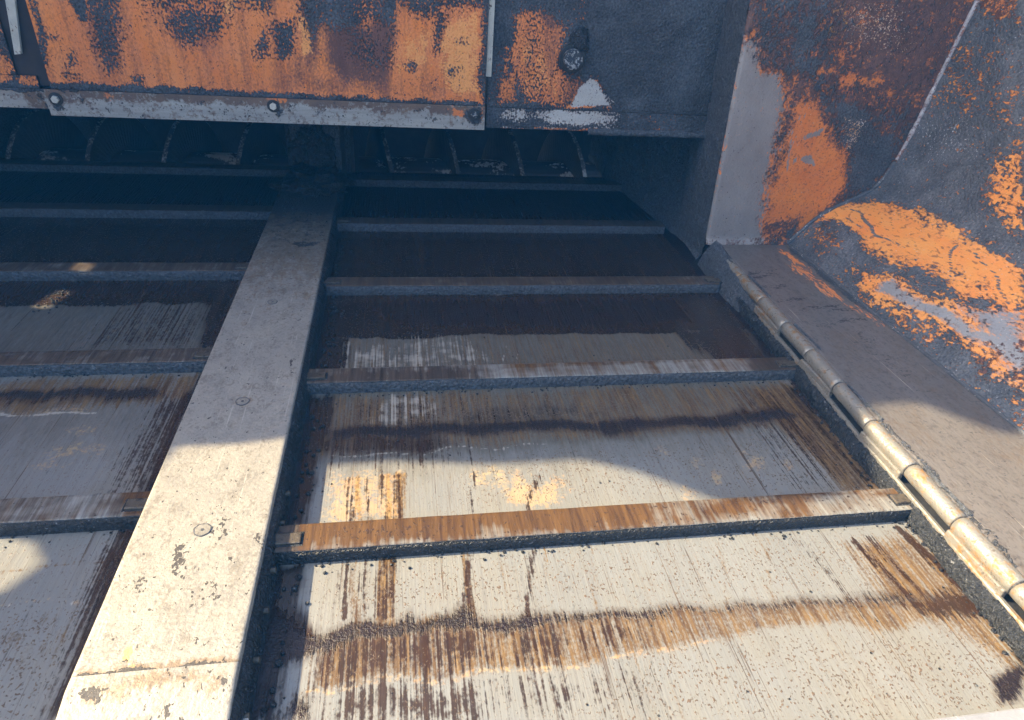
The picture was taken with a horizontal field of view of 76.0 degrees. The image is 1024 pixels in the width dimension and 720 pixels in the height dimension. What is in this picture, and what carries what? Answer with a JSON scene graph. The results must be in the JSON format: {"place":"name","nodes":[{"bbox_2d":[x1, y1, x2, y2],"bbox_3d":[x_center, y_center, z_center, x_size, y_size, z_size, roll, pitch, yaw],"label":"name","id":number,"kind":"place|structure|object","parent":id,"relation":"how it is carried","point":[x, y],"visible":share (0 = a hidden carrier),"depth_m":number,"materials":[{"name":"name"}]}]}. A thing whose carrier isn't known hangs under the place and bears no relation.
{"place":"outdoors","nodes":[
{"label":"outdoors","id":0,"kind":"place"},
{"bbox_2d":[0,171,282,719],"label":"conveyor floor","id":1,"kind":"structure","parent":0,"point":[85,434],"depth_m":0.91,"materials":[{"name":"metal"}]},
{"bbox_2d":[0,491,150,536],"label":"conveyor slat","id":2,"kind":"object","parent":1,"relation":"on","point":[62,514],"visible":0.88,"depth_m":0.69,"materials":[{"name":"metal"}]},
{"bbox_2d":[0,348,212,376],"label":"conveyor slat","id":3,"kind":"object","parent":1,"relation":"on","point":[88,362],"visible":0.94,"depth_m":0.93,"materials":[{"name":"metal"}]},
{"bbox_2d":[0,262,249,280],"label":"conveyor slat","id":4,"kind":"object","parent":1,"relation":"on","point":[80,271],"visible":0.96,"depth_m":1.17,"materials":[{"name":"metal"}]},
{"bbox_2d":[0,202,273,219],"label":"conveyor slat","id":5,"kind":"object","parent":1,"relation":"on","point":[74,210],"visible":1,"depth_m":1.40,"materials":[{"name":"metal"}]},
{"bbox_2d":[0,159,291,176],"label":"conveyor slat","id":6,"kind":"object","parent":1,"relation":"on","point":[134,167],"visible":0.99,"depth_m":1.64,"materials":[{"name":"metal"}]},
{"bbox_2d":[224,172,1023,719],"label":"conveyor floor","id":7,"kind":"structure","parent":0,"point":[714,626],"depth_m":0.74,"materials":[{"name":"metal"}]},
{"bbox_2d":[56,191,337,719],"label":"chain cover","id":8,"kind":"object","parent":7,"relation":"on","point":[182,589],"visible":0.92,"depth_m":0.67,"materials":[{"name":"metal"}]},
{"bbox_2d":[243,712,249,719],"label":"chain pin","id":9,"kind":"object","parent":7,"relation":"on","point":[246,714],"visible":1,"depth_m":0.53,"materials":[{"name":"metal"}]},
{"bbox_2d":[253,656,260,663],"bbox_3d":[-0.228,0.264,0.575,0.012,0.006,0.006,-1,33,-9],"label":"chain pin","id":10,"kind":"object","parent":7,"relation":"on","point":[256,659],"visible":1,"depth_m":0.57,"materials":[{"name":"metal"}]},
{"bbox_2d":[263,607,268,614],"bbox_3d":[-0.235,0.236,0.616,0.012,0.006,0.006,-1,33,-9],"label":"chain pin","id":11,"kind":"object","parent":7,"relation":"on","point":[266,611],"visible":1,"depth_m":0.61,"materials":[{"name":"metal"}]},
{"bbox_2d":[270,567,276,573],"bbox_3d":[-0.242,0.211,0.655,0.012,0.006,0.006,-1,33,-9],"label":"chain pin","id":12,"kind":"object","parent":7,"relation":"on","point":[273,570],"visible":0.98,"depth_m":0.65,"materials":[{"name":"metal"}]},
{"bbox_2d":[228,193,345,719],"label":"asphalt crust","id":13,"kind":"object","parent":7,"relation":"on","point":[245,693],"visible":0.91,"depth_m":0.71},
{"bbox_2d":[347,175,621,190],"bbox_3d":[-0.060,-0.466,1.738,0.740,0.023,0.040,-1,33,-9],"label":"conveyor slat","id":14,"kind":"object","parent":7,"relation":"on","point":[474,183],"visible":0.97,"depth_m":1.72,"materials":[{"name":"metal"}]},
{"bbox_2d":[337,217,664,233],"bbox_3d":[-0.015,-0.304,1.490,0.750,0.026,0.040,-1,33,-9],"label":"conveyor slat","id":15,"kind":"object","parent":7,"relation":"on","point":[365,224],"visible":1,"depth_m":1.48,"materials":[{"name":"metal"}]},
{"bbox_2d":[0,194,1023,716],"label":"asphalt grit","id":16,"kind":"object","parent":7,"relation":"on","point":[282,642],"visible":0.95,"depth_m":0.86,"materials":[{"name":"black asphalt"}]},
{"bbox_2d":[324,276,721,295],"bbox_3d":[0.036,-0.141,1.243,0.763,0.026,0.040,-1,33,-9],"label":"conveyor slat","id":17,"kind":"object","parent":7,"relation":"on","point":[340,286],"visible":1,"depth_m":1.23,"materials":[{"name":"metal"}]},
{"bbox_2d":[307,357,796,393],"bbox_3d":[0.079,0.022,0.996,0.761,0.026,0.040,-1,33,-9],"label":"conveyor slat","id":18,"kind":"object","parent":7,"relation":"on","point":[399,379],"visible":1,"depth_m":0.98,"materials":[{"name":"metal"}]},
{"bbox_2d":[275,488,911,564],"bbox_3d":[0.121,0.186,0.748,0.755,0.026,0.040,-1,33,-9],"label":"conveyor slat","id":19,"kind":"object","parent":7,"relation":"on","point":[344,541],"visible":1,"depth_m":0.73,"materials":[{"name":"metal"}]},
{"bbox_2d":[588,125,726,212],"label":"tunnel side wall","id":20,"kind":"structure","parent":7,"relation":"on","point":[652,169],"depth_m":1.65,"materials":[{"name":"metal"}]},
{"bbox_2d":[624,192,707,258],"bbox_3d":[0.386,-0.389,1.595,0.085,0.110,0.507,-4,34,-13],"label":"asphalt crust","id":21,"kind":"object","parent":7,"relation":"on","point":[669,219],"visible":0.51,"depth_m":1.58},
{"bbox_2d":[697,241,756,311],"bbox_3d":[0.434,-0.113,1.280,0.051,0.128,0.312,-1,33,-9],"label":"asphalt crust","id":22,"kind":"object","parent":7,"relation":"on","point":[715,256],"visible":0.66,"depth_m":1.30},
{"bbox_2d":[708,245,1023,630],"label":"piano hinge","id":23,"kind":"object","parent":7,"relation":"on","point":[989,564],"visible":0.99,"depth_m":0.82,"materials":[{"name":"metal"}]},
{"bbox_2d":[736,297,1023,662],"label":"asphalt crust","id":24,"kind":"object","parent":7,"relation":"on","point":[998,616],"visible":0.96,"depth_m":0.78},
{"bbox_2d":[930,708,1023,719],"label":"front lip","id":25,"kind":"object","parent":7,"relation":"on","point":[1014,714],"depth_m":0.57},
{"bbox_2d":[1015,649,1023,660],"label":"asphalt lump","id":26,"kind":"object","parent":7,"relation":"on","point":[1019,654],"visible":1,"depth_m":0.64,"materials":[{"name":"grey asphalt"}]},
{"bbox_2d":[678,0,979,254],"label":"corner post","id":27,"kind":"object","parent":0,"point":[820,111],"visible":1,"depth_m":1.26,"materials":[{"name":"metal"}]},
{"bbox_2d":[485,0,749,138],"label":"bulkhead panel","id":28,"kind":"object","parent":27,"relation":"attached to","point":[642,68],"visible":0.89,"depth_m":1.25,"materials":[{"name":"orange paint"}]},
{"bbox_2d":[26,0,488,129],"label":"flow gate","id":29,"kind":"structure","parent":28,"relation":"attached to","point":[404,63],"depth_m":1.15,"materials":[{"name":"orange metal"}]},
{"bbox_2d":[723,0,1023,575],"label":"hopper wing","id":30,"kind":"structure","parent":27,"relation":"attached to","point":[897,296],"depth_m":1.11,"materials":[{"name":"grey metal"}]},
{"label":"ground","id":31,"kind":"structure","parent":0,"visible":0},
{"bbox_2d":[0,86,91,158],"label":"tunnel side wall","id":32,"kind":"structure","parent":31,"relation":"on","point":[10,117],"depth_m":1.86,"materials":[{"name":"metal"}]},
{"bbox_2d":[0,0,49,108],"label":"bulkhead panel","id":33,"kind":"object","parent":32,"relation":"attached to","point":[24,79],"visible":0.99,"depth_m":1.11,"materials":[{"name":"orange paint"}]},
{"bbox_3d":[-0.585,-0.467,2.197,1.854,0.069,0.680,-1,33,-9],"label":"auger trough","id":34,"kind":"object","parent":32,"relation":"attached to","visible":0},
{"bbox_2d":[5,109,288,165],"bbox_3d":[-1.130,-0.576,1.972,1.023,0.320,0.320,-1,33,-9],"label":"auger","id":35,"kind":"object","parent":34,"relation":"on","point":[40,134],"visible":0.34,"depth_m":1.93,"materials":[{"name":"metal"}]},
{"bbox_2d":[284,123,354,174],"bbox_3d":[-0.503,-0.508,1.721,0.162,0.604,0.255,-1,33,-9],"label":"support","id":36,"kind":"object","parent":34,"relation":"on","point":[342,135],"visible":0.1,"depth_m":1.65,"materials":[{"name":"metal"}]},
{"bbox_2d":[287,124,337,168],"bbox_3d":[-0.476,-0.502,1.572,0.120,0.138,0.064,-1,33,-9],"label":"asphalt lump","id":37,"kind":"object","parent":36,"relation":"attached to","point":[313,145],"visible":0.72,"depth_m":1.56,"materials":[{"name":"black asphalt"}]},
{"bbox_2d":[359,126,601,176],"bbox_3d":[0.055,-0.604,2.167,1.101,0.320,0.320,-1,33,-9],"label":"auger","id":38,"kind":"object","parent":34,"relation":"on","point":[560,154],"visible":0.34,"depth_m":2.09,"materials":[{"name":"metal"}]},
{"bbox_2d":[88,107,583,171],"bbox_3d":[-0.613,-0.921,2.444,2.500,1.100,0.020,-1,33,-9],"label":"back plate","id":39,"kind":"object","parent":31,"relation":"on","point":[407,142],"depth_m":2.52,"materials":[{"name":"metal"}]},
{"bbox_2d":[581,131,591,161],"bbox_3d":[0.335,-0.687,2.384,0.020,0.903,0.613,-1,33,-9],"label":"auger end plate","id":40,"kind":"object","parent":31,"relation":"on","point":[586,146],"visible":0.07,"depth_m":2.57,"materials":[{"name":"metal"}]}
]}

